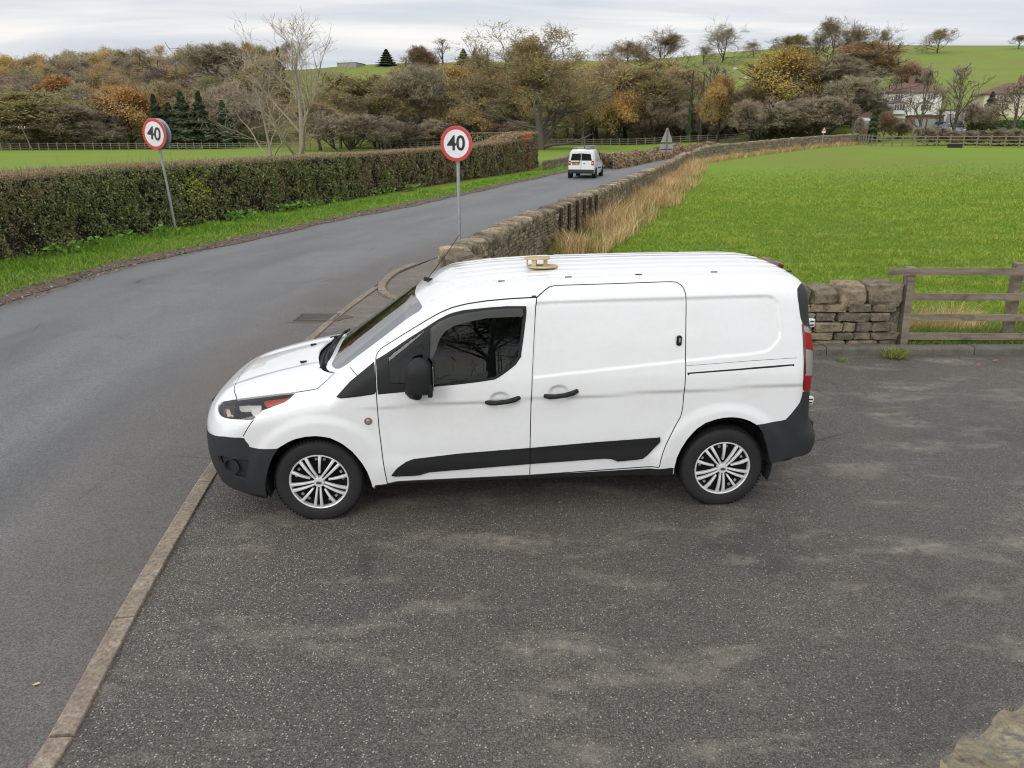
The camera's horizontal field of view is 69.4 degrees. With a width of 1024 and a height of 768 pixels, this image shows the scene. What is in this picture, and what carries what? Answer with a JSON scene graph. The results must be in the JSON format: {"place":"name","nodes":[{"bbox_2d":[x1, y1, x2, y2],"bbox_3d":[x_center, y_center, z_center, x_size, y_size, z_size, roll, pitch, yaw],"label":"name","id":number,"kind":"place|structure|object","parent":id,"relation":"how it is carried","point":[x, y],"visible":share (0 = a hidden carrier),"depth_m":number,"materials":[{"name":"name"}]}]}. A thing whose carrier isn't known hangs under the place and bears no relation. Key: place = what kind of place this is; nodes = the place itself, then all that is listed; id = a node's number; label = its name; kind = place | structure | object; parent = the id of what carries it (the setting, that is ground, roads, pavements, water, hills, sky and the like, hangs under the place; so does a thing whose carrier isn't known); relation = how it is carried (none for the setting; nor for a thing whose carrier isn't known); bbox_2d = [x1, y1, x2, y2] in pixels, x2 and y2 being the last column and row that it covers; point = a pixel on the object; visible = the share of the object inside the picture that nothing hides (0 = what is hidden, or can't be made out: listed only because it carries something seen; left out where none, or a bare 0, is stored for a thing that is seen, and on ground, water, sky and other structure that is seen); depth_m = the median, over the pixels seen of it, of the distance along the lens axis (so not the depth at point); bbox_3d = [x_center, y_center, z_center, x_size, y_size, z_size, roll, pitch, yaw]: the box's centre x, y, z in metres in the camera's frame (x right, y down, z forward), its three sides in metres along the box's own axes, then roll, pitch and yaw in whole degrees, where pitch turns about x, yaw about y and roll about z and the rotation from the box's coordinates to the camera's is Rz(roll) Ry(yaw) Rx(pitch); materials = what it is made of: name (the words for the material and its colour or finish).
{"place":"outdoors","nodes":[
{"label":"outdoors","id":0,"kind":"place"},
{"bbox_2d":[0,157,671,767],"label":"road","id":1,"kind":"structure","parent":0,"point":[112,381],"depth_m":8.44,"materials":[{"name":"asphalt"}]},
{"bbox_2d":[0,170,567,304],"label":"soil edge","id":2,"kind":"object","parent":1,"relation":"on","point":[64,280],"visible":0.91,"depth_m":18.74,"materials":[{"name":"soil"}]},
{"bbox_2d":[0,170,567,303],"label":"leaf litter","id":3,"kind":"object","parent":2,"relation":"on","point":[84,273],"visible":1,"depth_m":18.09,"materials":[{"name":"brown plant"}]},
{"bbox_2d":[288,315,353,323],"bbox_3d":[-3.229,-1.042,11.711,1.406,0.004,0.759,0,19,0],"label":"road patch","id":4,"kind":"object","parent":1,"relation":"on","point":[341,317],"visible":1,"depth_m":11.50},
{"bbox_2d":[293,313,340,320],"bbox_3d":[-3.093,-1.054,11.741,0.640,0.030,0.480,0,19,0],"label":"drain grate","id":5,"kind":"object","parent":4,"relation":"on","point":[314,316],"visible":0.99,"depth_m":11.74,"materials":[{"name":"metal"}]},
{"bbox_2d":[568,145,604,177],"bbox_3d":[5.018,-14.935,49.639,2.180,2.040,4.330,5,19,15],"label":"van","id":6,"kind":"object","parent":1,"relation":"on","point":[584,161],"visible":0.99,"depth_m":47.80,"materials":[{"name":"white paint"}]},
{"bbox_2d":[0,45,1023,470],"bbox_3d":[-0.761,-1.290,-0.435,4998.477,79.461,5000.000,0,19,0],"label":"terrain","id":7,"kind":"structure","parent":0,"point":[1002,63],"depth_m":79.65,"materials":[{"name":"green plant"}]},
{"bbox_2d":[0,108,44,149],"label":"tree","id":8,"kind":"object","parent":7,"relation":"on","point":[6,137],"visible":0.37,"depth_m":143.46,"materials":[{"name":"green plant"}]},
{"bbox_2d":[12,71,86,102],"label":"tree","id":9,"kind":"object","parent":7,"relation":"on","point":[57,83],"visible":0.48,"depth_m":171.72,"materials":[{"name":"brown plant"}]},
{"bbox_2d":[0,86,139,148],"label":"tree","id":10,"kind":"object","parent":7,"relation":"on","point":[31,102],"visible":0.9,"depth_m":144.14,"materials":[{"name":"brown plant"}]},
{"bbox_2d":[25,100,130,148],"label":"tree","id":11,"kind":"object","parent":7,"relation":"on","point":[77,113],"visible":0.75,"depth_m":145.45,"materials":[{"name":"brown plant"}]},
{"bbox_2d":[65,118,138,148],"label":"tree","id":12,"kind":"object","parent":7,"relation":"on","point":[112,135],"visible":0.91,"depth_m":146.25,"materials":[{"name":"brown plant"}]},
{"bbox_2d":[81,80,172,148],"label":"tree","id":13,"kind":"object","parent":7,"relation":"on","point":[129,99],"visible":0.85,"depth_m":151.58,"materials":[{"name":"brown plant"}]},
{"bbox_2d":[0,39,301,140],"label":"woodland","id":14,"kind":"object","parent":7,"relation":"on","point":[103,68],"visible":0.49,"depth_m":210.89,"materials":[{"name":"brown plant"}]},
{"bbox_2d":[0,142,310,150],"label":"field fence","id":15,"kind":"object","parent":7,"relation":"on","point":[185,143],"visible":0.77,"depth_m":141.47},
{"bbox_2d":[142,118,175,228],"bbox_3d":[-10.021,-5.861,21.422,0.844,3.462,0.385,7,20,19],"label":"speed sign","id":16,"kind":"object","parent":7,"relation":"on","point":[156,132],"visible":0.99,"depth_m":20.88,"materials":[{"name":"metal"}]},
{"bbox_2d":[140,77,194,117],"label":"tree","id":17,"kind":"object","parent":7,"relation":"on","point":[160,86],"visible":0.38,"depth_m":165.58,"materials":[{"name":"brown plant"}]},
{"bbox_2d":[167,91,210,148],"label":"tree","id":18,"kind":"object","parent":7,"relation":"on","point":[182,127],"visible":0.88,"depth_m":150.04,"materials":[{"name":"green plant"}]},
{"bbox_2d":[118,39,276,87],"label":"tree","id":19,"kind":"object","parent":7,"relation":"on","point":[202,58],"visible":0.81,"depth_m":204.13,"materials":[{"name":"brown plant"}]},
{"bbox_2d":[191,91,221,148],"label":"tree","id":20,"kind":"object","parent":7,"relation":"on","point":[200,112],"visible":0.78,"depth_m":152.39,"materials":[{"name":"green plant"}]},
{"bbox_2d":[5,183,422,260],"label":"weeds","id":21,"kind":"object","parent":7,"relation":"on","point":[240,212],"visible":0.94,"depth_m":24.84,"materials":[{"name":"green plant"}]},
{"bbox_2d":[186,81,256,135],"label":"tree","id":22,"kind":"object","parent":7,"relation":"on","point":[213,108],"visible":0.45,"depth_m":165.39,"materials":[{"name":"brown plant"}]},
{"bbox_2d":[213,100,243,148],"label":"tree","id":23,"kind":"object","parent":7,"relation":"on","point":[221,103],"visible":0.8,"depth_m":158.53,"materials":[{"name":"green plant"}]},
{"bbox_2d":[225,57,291,121],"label":"tree","id":24,"kind":"object","parent":7,"relation":"on","point":[244,81],"visible":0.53,"depth_m":184.66,"materials":[{"name":"brown plant"}]},
{"bbox_2d":[186,45,339,155],"bbox_3d":[-16.367,-17.020,47.485,11.037,8.190,10.602,-16,21,-7],"label":"bare tree","id":25,"kind":"object","parent":7,"relation":"on","point":[268,142],"visible":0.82,"depth_m":46.38,"materials":[{"name":"grey plant"}]},
{"bbox_2d":[0,136,534,263],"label":"hedge","id":26,"kind":"object","parent":7,"relation":"on","point":[41,208],"visible":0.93,"depth_m":23.63,"materials":[{"name":"green plant"}]},
{"bbox_2d":[213,6,353,158],"bbox_3d":[-13.687,-16.848,43.858,8.436,10.024,9.780,0,19,0],"label":"bare tree","id":27,"kind":"object","parent":7,"relation":"on","point":[301,130],"visible":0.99,"depth_m":44.14,"materials":[{"name":"grey plant"}]},
{"bbox_2d":[0,165,567,298],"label":"grass","id":28,"kind":"structure","parent":7,"relation":"on","point":[23,273],"depth_m":20.65,"materials":[{"name":"plant"}]},
{"bbox_2d":[280,101,349,150],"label":"tree","id":29,"kind":"object","parent":7,"relation":"on","point":[316,106],"visible":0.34,"depth_m":134.91,"materials":[{"name":"brown plant"}]},
{"bbox_2d":[307,88,368,148],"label":"tree","id":30,"kind":"object","parent":7,"relation":"on","point":[337,98],"visible":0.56,"depth_m":146.44,"materials":[{"name":"brown plant"}]},
{"bbox_2d":[305,110,390,151],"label":"tree","id":31,"kind":"object","parent":7,"relation":"on","point":[357,126],"visible":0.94,"depth_m":126.96,"materials":[{"name":"brown plant"}]},
{"bbox_2d":[296,70,407,147],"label":"tree","id":32,"kind":"object","parent":7,"relation":"on","point":[358,87],"visible":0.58,"depth_m":153.99,"materials":[{"name":"brown plant"}]},
{"bbox_2d":[337,93,382,148],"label":"tree","id":33,"kind":"object","parent":7,"relation":"on","point":[361,111],"visible":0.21,"depth_m":149.57,"materials":[{"name":"brown plant"}]},
{"bbox_2d":[353,92,426,148],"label":"tree","id":34,"kind":"object","parent":7,"relation":"on","point":[383,102],"visible":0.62,"depth_m":150.12,"materials":[{"name":"brown plant"}]},
{"bbox_2d":[362,114,426,149],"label":"tree","id":35,"kind":"object","parent":7,"relation":"on","point":[394,130],"visible":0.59,"depth_m":138.84,"materials":[{"name":"brown plant"}]},
{"bbox_2d":[368,65,442,147],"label":"tree","id":36,"kind":"object","parent":7,"relation":"on","point":[384,86],"visible":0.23,"depth_m":154.04,"materials":[{"name":"brown plant"}]},
{"bbox_2d":[390,44,450,72],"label":"tree","id":37,"kind":"object","parent":7,"relation":"on","point":[420,55],"visible":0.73,"depth_m":211.99,"materials":[{"name":"brown plant"}]},
{"bbox_2d":[387,61,461,146],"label":"tree","id":38,"kind":"object","parent":7,"relation":"on","point":[415,79],"visible":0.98,"depth_m":150.67,"materials":[{"name":"brown plant"}]},
{"bbox_2d":[406,122,470,146],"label":"bush","id":39,"kind":"object","parent":7,"relation":"on","point":[439,128],"visible":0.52,"depth_m":147.08,"materials":[{"name":"brown plant"}]},
{"bbox_2d":[415,71,514,122],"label":"tree","id":40,"kind":"object","parent":7,"relation":"on","point":[488,96],"visible":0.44,"depth_m":154.96,"materials":[{"name":"brown plant"}]},
{"bbox_2d":[427,58,505,116],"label":"tree","id":41,"kind":"object","parent":7,"relation":"on","point":[456,71],"visible":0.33,"depth_m":161.15,"materials":[{"name":"brown plant"}]},
{"bbox_2d":[438,107,498,132],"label":"tree","id":42,"kind":"object","parent":7,"relation":"on","point":[460,121],"visible":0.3,"depth_m":149.33,"materials":[{"name":"brown plant"}]},
{"bbox_2d":[441,131,538,174],"bbox_3d":[-1.270,-20.896,65.975,7.872,3.205,25.345,-4,19,-11],"label":"hedge","id":43,"kind":"object","parent":7,"relation":"on","point":[497,136],"visible":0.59,"depth_m":60.13,"materials":[{"name":"brown plant"}]},
{"bbox_2d":[440,18,619,149],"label":"oak tree","id":44,"kind":"object","parent":7,"relation":"on","point":[528,60],"visible":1,"depth_m":115.29,"materials":[{"name":"brown plant"}]},
{"bbox_2d":[492,72,575,131],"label":"tree","id":45,"kind":"object","parent":7,"relation":"on","point":[513,105],"visible":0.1,"depth_m":159.44,"materials":[{"name":"brown plant"}]},
{"bbox_2d":[55,257,1023,767],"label":"forecourt","id":46,"kind":"structure","parent":7,"relation":"on","point":[847,591],"depth_m":4.49,"materials":[{"name":"asphalt"}]},
{"bbox_2d":[28,287,377,767],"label":"kerb","id":47,"kind":"structure","parent":46,"relation":"on","point":[55,746],"depth_m":4.31,"materials":[{"name":"concrete"}]},
{"bbox_2d":[377,263,419,306],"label":"kerb","id":48,"kind":"structure","parent":46,"relation":"on","point":[382,284],"depth_m":14.29,"materials":[{"name":"concrete"}]},
{"bbox_2d":[441,126,471,240],"bbox_3d":[-1.215,-4.154,16.831,0.755,3.254,0.141,6,20,17],"label":"speed sign","id":49,"kind":"object","parent":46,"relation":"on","point":[456,143],"visible":0.98,"depth_m":16.41,"materials":[{"name":"metal"}]},
{"bbox_2d":[206,235,814,519],"bbox_3d":[-0.018,-0.233,6.195,4.822,2.021,2.176,-1,19,-4],"label":"white van","id":50,"kind":"object","parent":46,"relation":"on","point":[694,369],"visible":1,"depth_m":5.43,"materials":[{"name":"paint"}]},
{"bbox_2d":[813,344,1023,355],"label":"kerb","id":51,"kind":"structure","parent":46,"relation":"on","point":[871,349],"depth_m":9.74,"materials":[{"name":"concrete"}]},
{"bbox_2d":[940,705,1023,767],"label":"coping stone","id":52,"kind":"object","parent":46,"relation":"on","point":[998,742],"visible":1,"depth_m":2.41,"materials":[{"name":"stone"}]},
{"bbox_2d":[542,154,569,170],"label":"stone wall","id":53,"kind":"structure","parent":7,"relation":"on","point":[554,163],"depth_m":61.49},
{"bbox_2d":[438,152,686,267],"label":"stone wall","id":54,"kind":"structure","parent":7,"relation":"on","point":[532,230],"depth_m":17.85,"materials":[{"name":"stone"}]},
{"bbox_2d":[541,79,621,144],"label":"tree","id":55,"kind":"object","parent":7,"relation":"on","point":[583,127],"visible":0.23,"depth_m":153.68,"materials":[{"name":"brown plant"}]},
{"bbox_2d":[565,54,649,142],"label":"tree","id":56,"kind":"object","parent":7,"relation":"on","point":[614,71],"visible":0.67,"depth_m":154.31,"materials":[{"name":"brown plant"}]},
{"bbox_2d":[589,86,644,144],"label":"tree","id":57,"kind":"object","parent":7,"relation":"on","point":[625,108],"visible":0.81,"depth_m":150.11,"materials":[{"name":"brown plant"}]},
{"bbox_2d":[581,38,666,68],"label":"tree","id":58,"kind":"object","parent":7,"relation":"on","point":[631,49],"visible":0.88,"depth_m":262.66,"materials":[{"name":"brown plant"}]},
{"bbox_2d":[603,63,693,143],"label":"tree","id":59,"kind":"object","parent":7,"relation":"on","point":[646,81],"visible":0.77,"depth_m":151.63,"materials":[{"name":"brown plant"}]},
{"bbox_2d":[550,132,756,145],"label":"field fence","id":60,"kind":"object","parent":7,"relation":"on","point":[645,140],"visible":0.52,"depth_m":142.59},
{"bbox_2d":[630,94,680,143],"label":"thicket bush","id":61,"kind":"object","parent":7,"relation":"on","point":[656,111],"visible":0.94,"depth_m":151.44,"materials":[{"name":"brown plant"}]},
{"bbox_2d":[624,24,696,66],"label":"tree","id":62,"kind":"object","parent":7,"relation":"on","point":[669,41],"visible":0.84,"depth_m":270.26,"materials":[{"name":"brown plant"}]},
{"bbox_2d":[600,141,721,168],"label":"bramble bank","id":63,"kind":"structure","parent":7,"relation":"on","point":[624,159],"depth_m":66.55,"materials":[{"name":"brown plant"}]},
{"bbox_2d":[636,54,705,99],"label":"tree","id":64,"kind":"object","parent":7,"relation":"on","point":[670,63],"visible":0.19,"depth_m":177.99,"materials":[{"name":"brown plant"}]},
{"bbox_2d":[439,248,903,344],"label":"stone wall","id":65,"kind":"structure","parent":7,"relation":"on","point":[865,311],"depth_m":9.80,"materials":[{"name":"stone"}]},
{"bbox_2d":[643,72,706,111],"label":"tree","id":66,"kind":"object","parent":7,"relation":"on","point":[687,97],"visible":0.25,"depth_m":154.62,"materials":[{"name":"brown plant"}]},
{"bbox_2d":[653,65,712,100],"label":"tree","id":67,"kind":"object","parent":7,"relation":"on","point":[685,73],"visible":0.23,"depth_m":162.88,"materials":[{"name":"brown plant"}]},
{"bbox_2d":[667,99,706,139],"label":"thicket bush","id":68,"kind":"object","parent":7,"relation":"on","point":[685,104],"visible":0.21,"depth_m":150.48,"materials":[{"name":"brown plant"}]},
{"bbox_2d":[664,105,720,140],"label":"thicket bush","id":69,"kind":"object","parent":7,"relation":"on","point":[695,122],"visible":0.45,"depth_m":147.50,"materials":[{"name":"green plant"}]},
{"bbox_2d":[676,57,743,138],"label":"tree","id":70,"kind":"object","parent":7,"relation":"on","point":[711,67],"visible":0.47,"depth_m":146.78,"materials":[{"name":"brown plant"}]},
{"bbox_2d":[696,103,736,138],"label":"thicket bush","id":71,"kind":"object","parent":7,"relation":"on","point":[712,128],"visible":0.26,"depth_m":145.19,"materials":[{"name":"brown plant"}]},
{"bbox_2d":[694,71,741,141],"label":"tree","id":72,"kind":"object","parent":7,"relation":"on","point":[718,89],"visible":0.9,"depth_m":133.75,"materials":[{"name":"orange plant"}]},
{"bbox_2d":[696,14,760,65],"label":"tree","id":73,"kind":"object","parent":7,"relation":"on","point":[717,37],"visible":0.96,"depth_m":286.52,"materials":[{"name":"brown plant"}]},
{"bbox_2d":[726,81,779,140],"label":"tree","id":74,"kind":"object","parent":7,"relation":"on","point":[758,92],"visible":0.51,"depth_m":128.29,"materials":[{"name":"brown plant"}]},
{"bbox_2d":[724,96,786,141],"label":"thicket bush","id":75,"kind":"object","parent":7,"relation":"on","point":[748,113],"visible":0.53,"depth_m":123.92,"materials":[{"name":"brown plant"}]},
{"bbox_2d":[497,140,1023,332],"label":"dry grass","id":76,"kind":"structure","parent":7,"relation":"on","point":[606,228],"depth_m":23.96,"materials":[{"name":"plant"}]},
{"bbox_2d":[675,133,859,159],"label":"stone wall","id":77,"kind":"structure","parent":7,"relation":"on","point":[722,149],"depth_m":81.34,"materials":[{"name":"stone"}]},
{"bbox_2d":[744,100,825,138],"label":"thicket bush","id":78,"kind":"object","parent":7,"relation":"on","point":[771,113],"visible":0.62,"depth_m":116.78,"materials":[{"name":"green plant"}]},
{"bbox_2d":[736,38,839,133],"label":"tree","id":79,"kind":"object","parent":7,"relation":"on","point":[774,75],"visible":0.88,"depth_m":125.34,"materials":[{"name":"yellow plant"}]},
{"bbox_2d":[764,34,817,55],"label":"tree","id":80,"kind":"object","parent":7,"relation":"on","point":[789,40],"visible":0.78,"depth_m":257.56,"materials":[{"name":"brown plant"}]},
{"bbox_2d":[564,160,1023,340],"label":"grass","id":81,"kind":"structure","parent":7,"relation":"on","point":[707,229],"depth_m":22.85,"materials":[{"name":"plant"}]},
{"bbox_2d":[778,93,863,135],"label":"thicket bush","id":82,"kind":"object","parent":7,"relation":"on","point":[837,107],"visible":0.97,"depth_m":113.29,"materials":[{"name":"brown plant"}]},
{"bbox_2d":[809,14,872,61],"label":"tree","id":83,"kind":"object","parent":7,"relation":"on","point":[832,26],"visible":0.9,"depth_m":257.78,"materials":[{"name":"brown plant"}]},
{"bbox_2d":[785,51,938,97],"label":"tree","id":84,"kind":"object","parent":7,"relation":"on","point":[844,66],"visible":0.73,"depth_m":124.99,"materials":[{"name":"brown plant"}]},
{"bbox_2d":[812,73,921,128],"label":"tree","id":85,"kind":"object","parent":7,"relation":"on","point":[857,86],"visible":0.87,"depth_m":118.16,"materials":[{"name":"brown plant"}]},
{"bbox_2d":[812,38,923,80],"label":"tree","id":86,"kind":"object","parent":7,"relation":"on","point":[876,53],"visible":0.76,"depth_m":147.12,"materials":[{"name":"brown plant"}]},
{"bbox_2d":[864,103,881,142],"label":"tree","id":87,"kind":"object","parent":7,"relation":"on","point":[873,130],"visible":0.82,"depth_m":103.30,"materials":[{"name":"green plant"}]},
{"bbox_2d":[878,111,900,138],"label":"tree","id":88,"kind":"object","parent":7,"relation":"on","point":[888,119],"visible":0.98,"depth_m":105.11,"materials":[{"name":"brown plant"}]},
{"bbox_2d":[882,116,914,138],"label":"bush","id":89,"kind":"object","parent":7,"relation":"on","point":[906,127],"visible":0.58,"depth_m":107.47,"materials":[{"name":"brown plant"}]},
{"bbox_2d":[876,76,942,117],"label":"house","id":90,"kind":"structure","parent":7,"relation":"on","point":[901,113],"depth_m":125.20,"materials":[{"name":"paint"}]},
{"bbox_2d":[879,63,941,87],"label":"tree","id":91,"kind":"object","parent":7,"relation":"on","point":[907,70],"visible":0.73,"depth_m":137.70,"materials":[{"name":"brown plant"}]},
{"bbox_2d":[904,115,945,133],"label":"outbuilding","id":92,"kind":"structure","parent":7,"relation":"on","point":[929,120],"depth_m":111.66,"materials":[{"name":"brick"}]},
{"bbox_2d":[899,63,957,141],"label":"tree","id":93,"kind":"object","parent":7,"relation":"on","point":[930,80],"visible":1,"depth_m":100.62,"materials":[{"name":"brown plant"}]},
{"bbox_2d":[906,25,961,52],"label":"tree","id":94,"kind":"object","parent":7,"relation":"on","point":[938,35],"visible":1,"depth_m":264.61,"materials":[{"name":"brown plant"}]},
{"bbox_2d":[858,134,1023,147],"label":"field fence","id":95,"kind":"object","parent":7,"relation":"on","point":[925,139],"visible":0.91,"depth_m":87.20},
{"bbox_2d":[888,262,1023,344],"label":"timber fence","id":96,"kind":"object","parent":7,"relation":"on","point":[1013,296],"visible":0.95,"depth_m":9.86,"materials":[{"name":"wood"}]},
{"bbox_2d":[895,321,1023,344],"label":"grass","id":97,"kind":"structure","parent":7,"relation":"on","point":[934,329],"depth_m":10.16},
{"bbox_2d":[927,60,1000,130],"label":"tree","id":98,"kind":"object","parent":7,"relation":"on","point":[961,76],"visible":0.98,"depth_m":99.39,"materials":[{"name":"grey plant"}]},
{"bbox_2d":[953,102,1007,130],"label":"bush","id":99,"kind":"object","parent":7,"relation":"on","point":[973,111],"visible":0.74,"depth_m":105.85,"materials":[{"name":"brown plant"}]},
{"bbox_2d":[966,78,1023,129],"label":"tree","id":100,"kind":"object","parent":7,"relation":"on","point":[1016,107],"visible":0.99,"depth_m":97.76,"materials":[{"name":"grey plant"}]},
{"bbox_2d":[971,75,1023,117],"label":"house","id":101,"kind":"structure","parent":7,"relation":"on","point":[984,95],"depth_m":118.91,"materials":[{"name":"paint"}]},
{"bbox_2d":[980,127,1023,145],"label":"bank scrub","id":102,"kind":"object","parent":7,"relation":"on","point":[1004,132],"visible":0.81,"depth_m":87.54,"materials":[{"name":"brown plant"}]},
{"bbox_2d":[0,0,1023,77],"label":"sky","id":103,"kind":"structure","parent":0,"point":[362,30],"materials":[{"name":"white"}]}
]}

